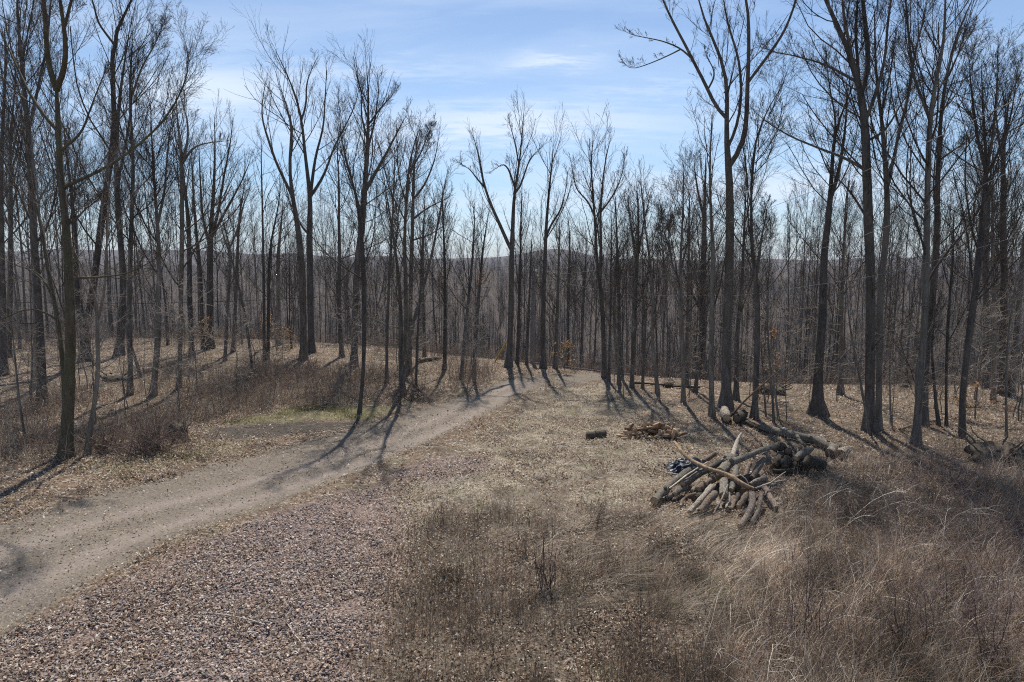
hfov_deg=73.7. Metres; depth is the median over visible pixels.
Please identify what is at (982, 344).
sapling
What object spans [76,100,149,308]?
bare tree
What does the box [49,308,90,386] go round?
sapling
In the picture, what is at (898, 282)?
bare tree
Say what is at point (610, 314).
bare tree
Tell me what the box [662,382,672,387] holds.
stump
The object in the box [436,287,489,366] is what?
sapling
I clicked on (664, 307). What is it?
bare tree
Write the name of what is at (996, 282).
bare tree
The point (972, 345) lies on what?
sapling
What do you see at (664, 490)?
log
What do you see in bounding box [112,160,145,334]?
bare tree
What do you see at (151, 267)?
bare tree
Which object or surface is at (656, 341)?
bare tree
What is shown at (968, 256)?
bare tree
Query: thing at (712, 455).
log
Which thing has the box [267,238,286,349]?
bare tree
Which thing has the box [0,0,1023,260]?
sky
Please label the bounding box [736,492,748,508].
log
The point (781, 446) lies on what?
log
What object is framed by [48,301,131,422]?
sapling
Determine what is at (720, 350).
bare tree
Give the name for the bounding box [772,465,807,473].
log
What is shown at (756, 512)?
log
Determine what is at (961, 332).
sapling
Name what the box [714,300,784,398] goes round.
sapling
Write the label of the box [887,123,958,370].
bare tree
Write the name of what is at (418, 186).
bare tree
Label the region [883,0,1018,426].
bare tree
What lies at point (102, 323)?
sapling
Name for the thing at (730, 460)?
log
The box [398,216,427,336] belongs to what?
bare tree
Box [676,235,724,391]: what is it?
bare tree
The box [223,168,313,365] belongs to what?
bare tree
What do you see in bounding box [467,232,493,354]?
bare tree
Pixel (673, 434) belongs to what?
firewood piece
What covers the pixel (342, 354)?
bare tree
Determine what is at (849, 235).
bare tree
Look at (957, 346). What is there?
sapling
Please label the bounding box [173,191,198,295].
bare tree
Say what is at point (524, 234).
bare tree
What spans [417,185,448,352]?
bare tree
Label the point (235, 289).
bare tree
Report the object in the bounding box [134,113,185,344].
bare tree
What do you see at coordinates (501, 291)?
bare tree
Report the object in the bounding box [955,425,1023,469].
brush pile
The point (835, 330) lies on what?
sapling
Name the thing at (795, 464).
log
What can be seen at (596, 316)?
bare tree
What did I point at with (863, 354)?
sapling
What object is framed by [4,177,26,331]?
bare tree
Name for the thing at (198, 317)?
bare tree
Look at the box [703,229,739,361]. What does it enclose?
bare tree
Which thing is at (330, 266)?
bare tree
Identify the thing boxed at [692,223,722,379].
bare tree
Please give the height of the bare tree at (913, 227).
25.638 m
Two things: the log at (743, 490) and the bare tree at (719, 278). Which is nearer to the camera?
the log at (743, 490)
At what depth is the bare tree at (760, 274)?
33.24 m
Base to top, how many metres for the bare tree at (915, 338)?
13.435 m
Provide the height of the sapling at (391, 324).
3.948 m
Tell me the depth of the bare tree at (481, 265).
28.20 m
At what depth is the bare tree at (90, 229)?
57.71 m
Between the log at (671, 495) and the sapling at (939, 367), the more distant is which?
the sapling at (939, 367)
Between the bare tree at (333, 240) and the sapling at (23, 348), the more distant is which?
the bare tree at (333, 240)
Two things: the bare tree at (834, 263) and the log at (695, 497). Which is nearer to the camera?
the log at (695, 497)
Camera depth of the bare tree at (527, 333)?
32.50 m
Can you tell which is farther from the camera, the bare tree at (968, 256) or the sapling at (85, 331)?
the bare tree at (968, 256)
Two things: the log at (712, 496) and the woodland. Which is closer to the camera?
the log at (712, 496)
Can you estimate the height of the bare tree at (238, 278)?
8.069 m
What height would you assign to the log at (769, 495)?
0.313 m
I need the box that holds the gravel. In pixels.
[0,453,943,681]
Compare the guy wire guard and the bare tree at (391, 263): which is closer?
the guy wire guard
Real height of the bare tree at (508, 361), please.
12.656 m
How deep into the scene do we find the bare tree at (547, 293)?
46.92 m
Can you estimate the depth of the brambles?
9.80 m
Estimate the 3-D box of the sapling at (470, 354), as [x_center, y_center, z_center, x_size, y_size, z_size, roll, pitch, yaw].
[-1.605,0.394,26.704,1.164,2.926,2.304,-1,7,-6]
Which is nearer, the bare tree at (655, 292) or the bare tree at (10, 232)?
the bare tree at (10, 232)
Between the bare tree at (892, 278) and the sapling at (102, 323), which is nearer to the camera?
the sapling at (102, 323)
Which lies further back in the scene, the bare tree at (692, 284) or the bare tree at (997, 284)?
the bare tree at (997, 284)
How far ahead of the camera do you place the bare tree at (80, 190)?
42.72 m
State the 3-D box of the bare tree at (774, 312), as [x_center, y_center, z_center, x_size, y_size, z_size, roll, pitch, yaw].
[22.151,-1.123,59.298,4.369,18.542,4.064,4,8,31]
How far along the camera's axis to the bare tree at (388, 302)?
26.67 m
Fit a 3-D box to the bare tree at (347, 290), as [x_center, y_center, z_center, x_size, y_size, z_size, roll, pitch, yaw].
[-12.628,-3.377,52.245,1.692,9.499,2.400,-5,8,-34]
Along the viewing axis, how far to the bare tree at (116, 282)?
47.44 m
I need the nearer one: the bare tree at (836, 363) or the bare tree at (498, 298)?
the bare tree at (498, 298)
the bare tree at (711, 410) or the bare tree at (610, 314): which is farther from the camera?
the bare tree at (610, 314)
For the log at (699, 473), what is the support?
on the log at (675, 492)
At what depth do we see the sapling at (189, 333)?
23.67 m
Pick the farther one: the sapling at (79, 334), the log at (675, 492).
the sapling at (79, 334)
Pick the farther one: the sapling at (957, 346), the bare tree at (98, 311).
the sapling at (957, 346)
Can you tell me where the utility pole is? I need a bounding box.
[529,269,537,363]
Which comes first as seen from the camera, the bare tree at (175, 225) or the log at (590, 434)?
the log at (590, 434)
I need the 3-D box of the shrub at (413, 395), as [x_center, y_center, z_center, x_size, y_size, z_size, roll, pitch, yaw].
[-3.545,1.668,24.485,1.970,1.183,1.400,0,7,0]
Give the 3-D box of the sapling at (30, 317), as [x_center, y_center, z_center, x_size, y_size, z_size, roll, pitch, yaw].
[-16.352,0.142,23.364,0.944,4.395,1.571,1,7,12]
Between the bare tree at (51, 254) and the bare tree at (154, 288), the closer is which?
the bare tree at (154, 288)
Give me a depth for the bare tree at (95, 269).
30.77 m
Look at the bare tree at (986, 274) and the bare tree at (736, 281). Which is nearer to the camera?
the bare tree at (986, 274)
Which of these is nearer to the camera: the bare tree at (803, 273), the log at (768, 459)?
the log at (768, 459)
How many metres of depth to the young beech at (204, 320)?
34.60 m
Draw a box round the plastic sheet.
[665,457,709,474]
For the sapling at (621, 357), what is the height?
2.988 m
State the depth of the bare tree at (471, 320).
58.15 m
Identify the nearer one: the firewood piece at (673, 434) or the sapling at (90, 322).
the firewood piece at (673, 434)
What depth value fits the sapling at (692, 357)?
24.92 m
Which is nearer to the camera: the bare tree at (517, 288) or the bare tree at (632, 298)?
the bare tree at (517, 288)
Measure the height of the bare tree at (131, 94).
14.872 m
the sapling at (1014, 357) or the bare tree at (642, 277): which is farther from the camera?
the bare tree at (642, 277)
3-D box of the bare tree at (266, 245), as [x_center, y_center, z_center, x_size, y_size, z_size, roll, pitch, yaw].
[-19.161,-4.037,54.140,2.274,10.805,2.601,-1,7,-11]
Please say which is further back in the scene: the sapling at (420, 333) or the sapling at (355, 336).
the sapling at (420, 333)
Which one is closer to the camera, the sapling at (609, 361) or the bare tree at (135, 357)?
the sapling at (609, 361)
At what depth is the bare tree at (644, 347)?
26.12 m
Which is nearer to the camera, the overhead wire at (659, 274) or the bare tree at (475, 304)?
the overhead wire at (659, 274)
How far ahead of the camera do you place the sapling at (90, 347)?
25.05 m
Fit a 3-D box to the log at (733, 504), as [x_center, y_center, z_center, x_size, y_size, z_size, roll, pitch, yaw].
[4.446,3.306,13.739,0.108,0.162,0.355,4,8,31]
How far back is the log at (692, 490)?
14.59 m
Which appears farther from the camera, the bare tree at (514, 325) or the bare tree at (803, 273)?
the bare tree at (514, 325)
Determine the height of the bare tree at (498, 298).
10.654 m
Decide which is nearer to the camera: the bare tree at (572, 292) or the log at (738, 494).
the log at (738, 494)
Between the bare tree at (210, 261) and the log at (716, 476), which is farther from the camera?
the bare tree at (210, 261)
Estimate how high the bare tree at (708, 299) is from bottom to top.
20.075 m
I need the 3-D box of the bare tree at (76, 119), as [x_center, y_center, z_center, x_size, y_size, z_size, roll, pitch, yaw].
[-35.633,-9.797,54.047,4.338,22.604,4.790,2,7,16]
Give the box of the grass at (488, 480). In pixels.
[0,352,1023,681]
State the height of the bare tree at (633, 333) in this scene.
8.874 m
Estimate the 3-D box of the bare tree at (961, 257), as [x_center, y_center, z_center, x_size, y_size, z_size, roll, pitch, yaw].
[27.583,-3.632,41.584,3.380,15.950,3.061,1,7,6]
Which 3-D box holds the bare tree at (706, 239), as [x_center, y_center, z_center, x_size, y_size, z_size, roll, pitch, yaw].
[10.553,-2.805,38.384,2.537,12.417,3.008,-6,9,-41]
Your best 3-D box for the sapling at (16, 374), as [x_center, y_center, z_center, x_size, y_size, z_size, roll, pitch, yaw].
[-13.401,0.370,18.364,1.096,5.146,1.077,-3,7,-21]
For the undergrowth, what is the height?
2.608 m
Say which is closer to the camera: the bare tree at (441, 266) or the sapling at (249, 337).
the sapling at (249, 337)
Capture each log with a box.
[418,356,441,361]
[586,431,594,439]
[594,429,606,437]
[635,382,699,387]
[650,466,695,504]
[664,485,688,500]
[672,464,708,496]
[680,453,728,485]
[687,484,714,514]
[690,480,701,492]
[691,481,748,500]
[695,477,707,492]
[697,490,718,513]
[702,451,716,462]
[703,466,729,486]
[708,469,727,482]
[716,474,760,486]
[716,495,721,510]
[717,444,776,471]
[719,477,727,498]
[720,406,730,422]
[725,491,730,510]
[728,465,739,492]
[729,499,736,510]
[733,410,747,422]
[733,490,741,503]
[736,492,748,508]
[737,491,755,528]
[740,480,768,492]
[741,492,749,515]
[744,462,751,474]
[750,455,766,480]
[750,492,763,523]
[761,484,778,509]
[762,452,771,464]
[770,461,793,468]
[772,441,786,452]
[772,451,784,467]
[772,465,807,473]
[780,455,792,468]
[783,447,792,457]
[790,458,803,467]
[793,446,813,461]
[803,454,826,470]
[825,444,838,456]
[835,446,851,458]
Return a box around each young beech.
[176,322,200,343]
[185,314,217,352]
[249,314,279,351]
[275,324,296,355]
[552,338,576,371]
[749,350,795,394]
[952,391,985,418]
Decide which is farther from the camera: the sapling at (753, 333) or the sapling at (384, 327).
the sapling at (384, 327)
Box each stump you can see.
[164,418,193,440]
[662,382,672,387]
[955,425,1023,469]
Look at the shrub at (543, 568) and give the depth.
10.41 m
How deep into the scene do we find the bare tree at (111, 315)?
45.27 m
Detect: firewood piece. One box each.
[637,426,651,430]
[670,428,675,439]
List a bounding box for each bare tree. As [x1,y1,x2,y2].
[0,0,51,357]
[0,0,98,406]
[0,0,233,460]
[0,1,67,375]
[0,52,77,390]
[0,77,84,437]
[0,91,52,342]
[0,115,36,348]
[4,116,53,308]
[4,125,29,333]
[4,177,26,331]
[4,193,21,323]
[6,0,167,362]
[13,147,57,333]
[14,108,54,336]
[23,77,79,334]
[34,124,82,334]
[36,66,88,337]
[36,136,150,454]
[40,186,63,337]
[47,162,89,325]
[54,113,112,341]
[62,122,105,309]
[63,0,195,395]
[68,155,114,314]
[71,45,212,396]
[72,0,159,356]
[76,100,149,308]
[80,80,148,338]
[84,145,143,324]
[85,120,129,337]
[96,124,145,323]
[107,98,176,308]
[111,157,170,337]
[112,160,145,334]
[114,59,255,387]
[119,316,143,377]
[121,131,162,337]
[123,143,164,338]
[127,199,175,336]
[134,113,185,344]
[146,98,243,358]
[146,186,185,336]
[155,138,187,324]
[164,139,196,340]
[167,123,219,349]
[173,89,260,348]
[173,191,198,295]
[185,167,208,337]
[185,169,224,332]
[192,152,267,351]
[192,196,234,338]
[194,223,223,328]
[203,197,258,371]
[204,174,258,360]
[205,210,234,334]
[215,218,254,344]
[218,178,247,332]
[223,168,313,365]
[228,238,261,336]
[229,1,370,353]
[233,239,262,338]
[234,174,274,338]
[241,198,274,338]
[242,25,319,360]
[243,180,305,344]
[247,120,289,364]
[247,182,288,326]
[256,226,275,339]
[258,192,296,340]
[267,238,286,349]
[272,201,313,348]
[272,257,295,336]
[275,229,306,340]
[280,89,405,414]
[281,231,297,340]
[282,185,313,329]
[289,230,304,341]
[299,181,334,342]
[302,220,325,331]
[306,97,402,357]
[313,171,337,340]
[313,189,359,335]
[313,216,343,342]
[313,238,322,341]
[317,25,426,367]
[322,236,347,336]
[325,233,350,342]
[327,195,357,344]
[331,97,440,395]
[336,235,351,344]
[342,198,360,337]
[350,228,381,331]
[356,230,383,335]
[358,197,375,345]
[360,201,392,345]
[364,108,454,371]
[367,117,424,383]
[371,182,410,345]
[374,186,407,347]
[380,223,408,335]
[391,143,466,375]
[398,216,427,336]
[399,178,449,356]
[402,197,455,387]
[408,171,441,348]
[415,173,460,369]
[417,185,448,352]
[424,208,460,353]
[427,195,496,377]
[427,207,459,349]
[435,260,466,355]
[438,183,497,379]
[450,91,553,367]
[450,219,474,353]
[454,271,474,350]
[457,247,491,353]
[466,275,487,356]
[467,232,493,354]
[482,228,507,359]
[492,284,507,350]
[498,236,523,360]
[499,164,537,363]
[504,224,533,360]
[505,215,542,364]
[508,236,539,357]
[515,226,541,359]
[519,103,580,368]
[522,207,579,367]
[522,245,547,364]
[525,204,564,364]
[530,263,565,362]
[534,199,574,367]
[534,247,557,360]
[536,191,603,369]
[548,232,582,368]
[554,229,592,366]
[561,206,594,370]
[562,103,629,378]
[562,215,606,370]
[562,236,583,368]
[566,244,581,368]
[568,184,625,371]
[571,212,608,368]
[586,222,648,384]
[586,254,608,371]
[587,238,628,367]
[589,160,648,376]
[590,242,625,370]
[593,153,673,393]
[594,246,634,354]
[595,238,636,373]
[596,187,636,381]
[599,222,641,348]
[602,184,647,360]
[607,163,670,387]
[607,189,659,375]
[614,0,799,408]
[614,212,652,374]
[616,225,646,374]
[625,176,671,375]
[627,207,649,373]
[627,252,664,388]
[628,209,669,375]
[639,200,670,371]
[643,131,738,403]
[643,268,665,374]
[646,222,679,377]
[647,195,693,377]
[651,176,685,376]
[656,170,724,385]
[666,89,758,417]
[668,225,702,377]
[668,250,721,362]
[671,217,709,355]
[673,245,721,378]
[675,199,709,369]
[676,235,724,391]
[677,134,741,379]
[677,180,725,368]
[677,194,706,378]
[687,12,831,418]
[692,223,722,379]
[694,204,724,376]
[698,175,769,381]
[703,226,723,376]
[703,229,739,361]
[703,234,737,375]
[714,280,740,375]
[717,153,782,400]
[717,224,755,375]
[718,200,765,381]
[721,238,746,357]
[732,240,754,380]
[734,220,768,381]
[735,0,927,433]
[735,209,773,354]
[743,223,791,382]
[744,215,771,366]
[750,209,788,382]
[762,183,816,382]
[768,172,818,383]
[770,40,881,416]
[778,193,838,383]
[779,261,815,383]
[786,165,822,383]
[789,166,846,383]
[789,220,836,377]
[802,154,872,384]
[804,258,839,355]
[806,157,900,394]
[807,203,857,383]
[811,196,856,383]
[817,0,1023,446]
[821,177,861,371]
[824,275,880,435]
[830,0,963,430]
[835,166,900,376]
[836,171,889,384]
[845,154,918,383]
[847,222,905,351]
[851,188,915,381]
[857,206,896,380]
[863,177,919,383]
[875,201,921,380]
[875,238,911,375]
[882,161,935,384]
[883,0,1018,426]
[885,185,942,382]
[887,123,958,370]
[889,10,1023,439]
[891,118,967,384]
[892,177,951,380]
[903,176,968,384]
[908,183,984,426]
[911,275,956,426]
[930,200,978,385]
[931,50,1023,395]
[936,212,990,379]
[937,160,981,384]
[939,124,999,364]
[940,186,974,379]
[941,120,1023,388]
[943,110,1023,400]
[943,179,1010,384]
[944,245,997,358]
[946,185,990,383]
[955,159,1022,382]
[959,128,1023,384]
[959,252,1022,370]
[973,175,1022,381]
[977,173,1023,382]
[977,220,1017,370]
[985,142,1023,395]
[989,221,1022,362]
[998,116,1023,378]
[1013,128,1023,363]
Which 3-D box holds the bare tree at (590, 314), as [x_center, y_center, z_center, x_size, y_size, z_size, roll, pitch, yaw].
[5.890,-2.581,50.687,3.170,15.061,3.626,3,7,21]
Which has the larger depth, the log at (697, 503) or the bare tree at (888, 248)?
the bare tree at (888, 248)
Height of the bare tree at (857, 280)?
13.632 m
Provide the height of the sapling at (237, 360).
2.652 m
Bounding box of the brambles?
[363,416,1023,681]
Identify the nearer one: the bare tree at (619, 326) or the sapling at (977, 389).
the sapling at (977, 389)
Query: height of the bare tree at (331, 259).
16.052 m
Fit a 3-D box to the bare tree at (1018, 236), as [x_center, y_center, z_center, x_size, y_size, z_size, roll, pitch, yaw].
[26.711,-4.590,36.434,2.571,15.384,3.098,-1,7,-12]
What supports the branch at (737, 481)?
on the log at (732, 485)
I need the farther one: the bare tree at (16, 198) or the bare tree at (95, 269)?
the bare tree at (16, 198)
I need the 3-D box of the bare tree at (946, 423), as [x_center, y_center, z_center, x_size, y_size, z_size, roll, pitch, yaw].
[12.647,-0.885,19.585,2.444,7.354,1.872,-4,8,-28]
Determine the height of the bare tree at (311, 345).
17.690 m
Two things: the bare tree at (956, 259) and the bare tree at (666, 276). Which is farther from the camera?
the bare tree at (956, 259)
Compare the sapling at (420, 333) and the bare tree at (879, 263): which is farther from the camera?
the bare tree at (879, 263)
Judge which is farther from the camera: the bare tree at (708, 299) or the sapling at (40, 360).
the bare tree at (708, 299)
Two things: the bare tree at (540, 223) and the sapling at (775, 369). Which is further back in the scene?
the bare tree at (540, 223)
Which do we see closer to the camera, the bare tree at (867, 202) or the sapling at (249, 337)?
the bare tree at (867, 202)
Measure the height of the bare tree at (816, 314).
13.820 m
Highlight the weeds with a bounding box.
[328,427,1023,681]
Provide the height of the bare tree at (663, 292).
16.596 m
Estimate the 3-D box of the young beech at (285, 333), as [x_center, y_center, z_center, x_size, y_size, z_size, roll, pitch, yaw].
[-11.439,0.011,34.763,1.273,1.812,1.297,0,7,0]
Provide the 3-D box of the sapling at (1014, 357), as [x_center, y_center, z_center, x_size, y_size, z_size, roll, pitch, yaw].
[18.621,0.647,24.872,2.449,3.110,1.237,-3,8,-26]
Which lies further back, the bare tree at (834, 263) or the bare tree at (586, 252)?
the bare tree at (586, 252)
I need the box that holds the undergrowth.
[0,320,1023,470]
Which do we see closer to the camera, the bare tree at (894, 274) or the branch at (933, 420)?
the branch at (933, 420)
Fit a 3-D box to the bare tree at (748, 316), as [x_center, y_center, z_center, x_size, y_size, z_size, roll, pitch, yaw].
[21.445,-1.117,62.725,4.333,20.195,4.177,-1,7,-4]
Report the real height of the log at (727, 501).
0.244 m
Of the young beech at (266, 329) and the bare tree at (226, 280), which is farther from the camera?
the bare tree at (226, 280)
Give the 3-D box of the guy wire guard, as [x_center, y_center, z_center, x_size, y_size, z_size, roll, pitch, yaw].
[-0.600,0.612,33.512,0.832,1.130,0.075,-4,8,-31]
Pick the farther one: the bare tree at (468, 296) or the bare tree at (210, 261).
the bare tree at (210, 261)
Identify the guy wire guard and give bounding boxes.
[494,342,506,362]
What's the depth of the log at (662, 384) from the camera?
27.11 m
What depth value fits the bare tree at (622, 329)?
46.15 m
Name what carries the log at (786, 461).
on the log at (795, 464)
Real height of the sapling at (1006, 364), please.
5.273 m
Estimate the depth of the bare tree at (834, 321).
66.68 m
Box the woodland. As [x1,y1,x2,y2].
[6,245,1023,385]
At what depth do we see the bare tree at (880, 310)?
19.23 m
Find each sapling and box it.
[0,260,35,440]
[0,308,53,398]
[2,318,57,400]
[13,286,53,405]
[14,345,60,410]
[17,326,57,387]
[20,325,91,402]
[43,241,138,388]
[46,314,64,361]
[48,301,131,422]
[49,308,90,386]
[53,303,107,368]
[57,279,92,385]
[76,293,148,411]
[76,311,107,394]
[106,335,138,406]
[128,309,176,418]
[135,277,227,400]
[145,249,203,412]
[151,312,212,400]
[169,320,203,398]
[193,348,237,410]
[199,302,260,404]
[217,329,255,391]
[231,298,286,378]
[259,320,301,395]
[326,301,385,397]
[336,289,385,371]
[358,299,398,359]
[366,284,422,356]
[366,294,430,383]
[367,286,418,368]
[389,299,431,361]
[408,302,435,354]
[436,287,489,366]
[455,305,489,388]
[456,313,484,384]
[593,327,636,391]
[599,319,645,397]
[669,322,720,396]
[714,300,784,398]
[718,292,784,382]
[743,298,813,401]
[752,324,771,416]
[752,335,796,400]
[754,255,788,422]
[760,316,817,420]
[762,304,784,420]
[785,326,846,410]
[791,252,883,400]
[827,311,896,393]
[851,318,946,428]
[882,312,901,424]
[883,312,935,384]
[893,252,987,408]
[910,332,964,412]
[914,296,988,397]
[929,334,969,394]
[937,289,1013,419]
[940,291,1003,392]
[949,298,1020,399]
[974,254,1023,436]
[974,279,1023,421]
[988,344,1022,371]
[995,340,1023,416]
[1000,348,1023,420]
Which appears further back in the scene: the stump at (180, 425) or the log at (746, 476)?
the stump at (180, 425)
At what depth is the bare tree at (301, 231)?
56.74 m
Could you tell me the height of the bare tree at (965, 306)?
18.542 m
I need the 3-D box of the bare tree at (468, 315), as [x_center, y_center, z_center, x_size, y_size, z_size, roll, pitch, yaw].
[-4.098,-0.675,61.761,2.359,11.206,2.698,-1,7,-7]
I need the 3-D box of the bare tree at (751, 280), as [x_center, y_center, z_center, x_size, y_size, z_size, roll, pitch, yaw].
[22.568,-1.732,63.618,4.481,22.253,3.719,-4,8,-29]
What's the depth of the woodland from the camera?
254.75 m
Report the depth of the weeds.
10.14 m
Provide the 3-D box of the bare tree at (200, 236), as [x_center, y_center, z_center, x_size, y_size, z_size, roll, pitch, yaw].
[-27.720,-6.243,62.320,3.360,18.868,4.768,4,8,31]
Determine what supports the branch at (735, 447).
on the log at (730, 460)
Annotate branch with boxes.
[0,378,47,385]
[669,461,707,488]
[673,441,754,490]
[679,492,696,507]
[713,484,728,513]
[730,370,779,416]
[731,432,742,453]
[745,420,759,428]
[748,476,767,485]
[755,471,786,488]
[899,418,942,429]
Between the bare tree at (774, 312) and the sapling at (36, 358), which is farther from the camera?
the bare tree at (774, 312)
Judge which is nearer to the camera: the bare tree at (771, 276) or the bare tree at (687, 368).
the bare tree at (687, 368)
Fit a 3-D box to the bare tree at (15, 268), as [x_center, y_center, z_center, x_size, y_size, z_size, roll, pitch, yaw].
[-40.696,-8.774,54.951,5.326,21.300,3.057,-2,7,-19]
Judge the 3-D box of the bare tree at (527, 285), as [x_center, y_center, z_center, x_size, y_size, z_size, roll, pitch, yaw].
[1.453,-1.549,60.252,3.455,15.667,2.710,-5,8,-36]
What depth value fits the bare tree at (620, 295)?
32.93 m
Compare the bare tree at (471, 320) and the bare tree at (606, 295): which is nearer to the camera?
the bare tree at (606, 295)
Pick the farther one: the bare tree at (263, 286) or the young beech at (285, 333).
the young beech at (285, 333)
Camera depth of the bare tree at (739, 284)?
64.05 m
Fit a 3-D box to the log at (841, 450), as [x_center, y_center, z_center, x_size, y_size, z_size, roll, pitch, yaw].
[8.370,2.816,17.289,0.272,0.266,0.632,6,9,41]
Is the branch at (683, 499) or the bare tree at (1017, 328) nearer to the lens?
the branch at (683, 499)
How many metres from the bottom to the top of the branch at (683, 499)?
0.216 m
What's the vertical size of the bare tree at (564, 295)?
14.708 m
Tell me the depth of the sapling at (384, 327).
29.54 m
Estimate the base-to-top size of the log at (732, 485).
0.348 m
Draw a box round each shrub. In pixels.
[83,413,129,454]
[94,405,201,460]
[291,352,329,371]
[386,372,437,400]
[518,525,563,591]
[780,540,850,644]
[871,572,945,664]
[959,572,1023,681]
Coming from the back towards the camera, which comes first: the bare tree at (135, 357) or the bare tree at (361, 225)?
the bare tree at (135, 357)
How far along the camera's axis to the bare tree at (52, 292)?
17.42 m
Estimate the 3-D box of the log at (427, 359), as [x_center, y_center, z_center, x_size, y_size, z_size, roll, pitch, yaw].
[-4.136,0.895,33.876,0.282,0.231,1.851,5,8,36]
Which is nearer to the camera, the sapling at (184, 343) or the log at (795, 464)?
the log at (795, 464)
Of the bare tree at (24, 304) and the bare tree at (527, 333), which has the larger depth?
the bare tree at (24, 304)
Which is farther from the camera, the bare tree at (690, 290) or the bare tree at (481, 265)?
the bare tree at (690, 290)
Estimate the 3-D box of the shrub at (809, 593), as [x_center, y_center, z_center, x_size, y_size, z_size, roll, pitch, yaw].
[3.879,3.284,8.823,0.717,1.460,0.857,-6,9,-40]
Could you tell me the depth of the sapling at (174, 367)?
23.67 m
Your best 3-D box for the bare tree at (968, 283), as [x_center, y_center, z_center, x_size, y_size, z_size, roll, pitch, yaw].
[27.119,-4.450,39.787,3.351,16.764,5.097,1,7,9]
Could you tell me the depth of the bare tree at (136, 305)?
64.16 m
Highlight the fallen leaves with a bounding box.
[0,341,1023,681]
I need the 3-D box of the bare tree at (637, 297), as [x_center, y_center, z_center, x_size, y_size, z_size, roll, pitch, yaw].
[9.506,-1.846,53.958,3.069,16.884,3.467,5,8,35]
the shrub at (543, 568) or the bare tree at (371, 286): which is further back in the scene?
the bare tree at (371, 286)
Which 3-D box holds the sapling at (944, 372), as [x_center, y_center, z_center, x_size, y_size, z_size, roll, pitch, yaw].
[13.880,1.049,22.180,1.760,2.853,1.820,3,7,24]
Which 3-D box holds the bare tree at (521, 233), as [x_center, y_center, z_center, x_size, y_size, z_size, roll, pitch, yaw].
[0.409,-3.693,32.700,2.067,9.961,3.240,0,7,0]
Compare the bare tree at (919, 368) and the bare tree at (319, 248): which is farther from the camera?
the bare tree at (319, 248)
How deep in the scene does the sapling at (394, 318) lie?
28.80 m
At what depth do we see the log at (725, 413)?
20.97 m
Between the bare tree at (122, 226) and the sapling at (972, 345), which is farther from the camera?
the bare tree at (122, 226)
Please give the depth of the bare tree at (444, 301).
29.98 m
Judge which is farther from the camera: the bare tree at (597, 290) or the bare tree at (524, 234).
the bare tree at (597, 290)
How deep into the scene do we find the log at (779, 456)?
16.26 m
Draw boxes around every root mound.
[100,370,127,381]
[749,376,796,394]
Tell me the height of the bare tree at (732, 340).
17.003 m
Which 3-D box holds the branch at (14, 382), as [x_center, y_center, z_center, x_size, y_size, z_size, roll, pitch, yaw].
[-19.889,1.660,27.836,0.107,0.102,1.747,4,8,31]
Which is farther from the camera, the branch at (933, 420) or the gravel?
the branch at (933, 420)
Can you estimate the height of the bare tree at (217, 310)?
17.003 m
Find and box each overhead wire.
[19,284,528,303]
[537,96,1023,273]
[537,164,1023,278]
[539,234,1022,295]
[541,260,795,282]
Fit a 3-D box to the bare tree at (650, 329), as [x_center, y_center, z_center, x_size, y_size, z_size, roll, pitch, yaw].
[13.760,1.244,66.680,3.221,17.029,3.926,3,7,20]
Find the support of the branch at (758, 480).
on the log at (743, 490)

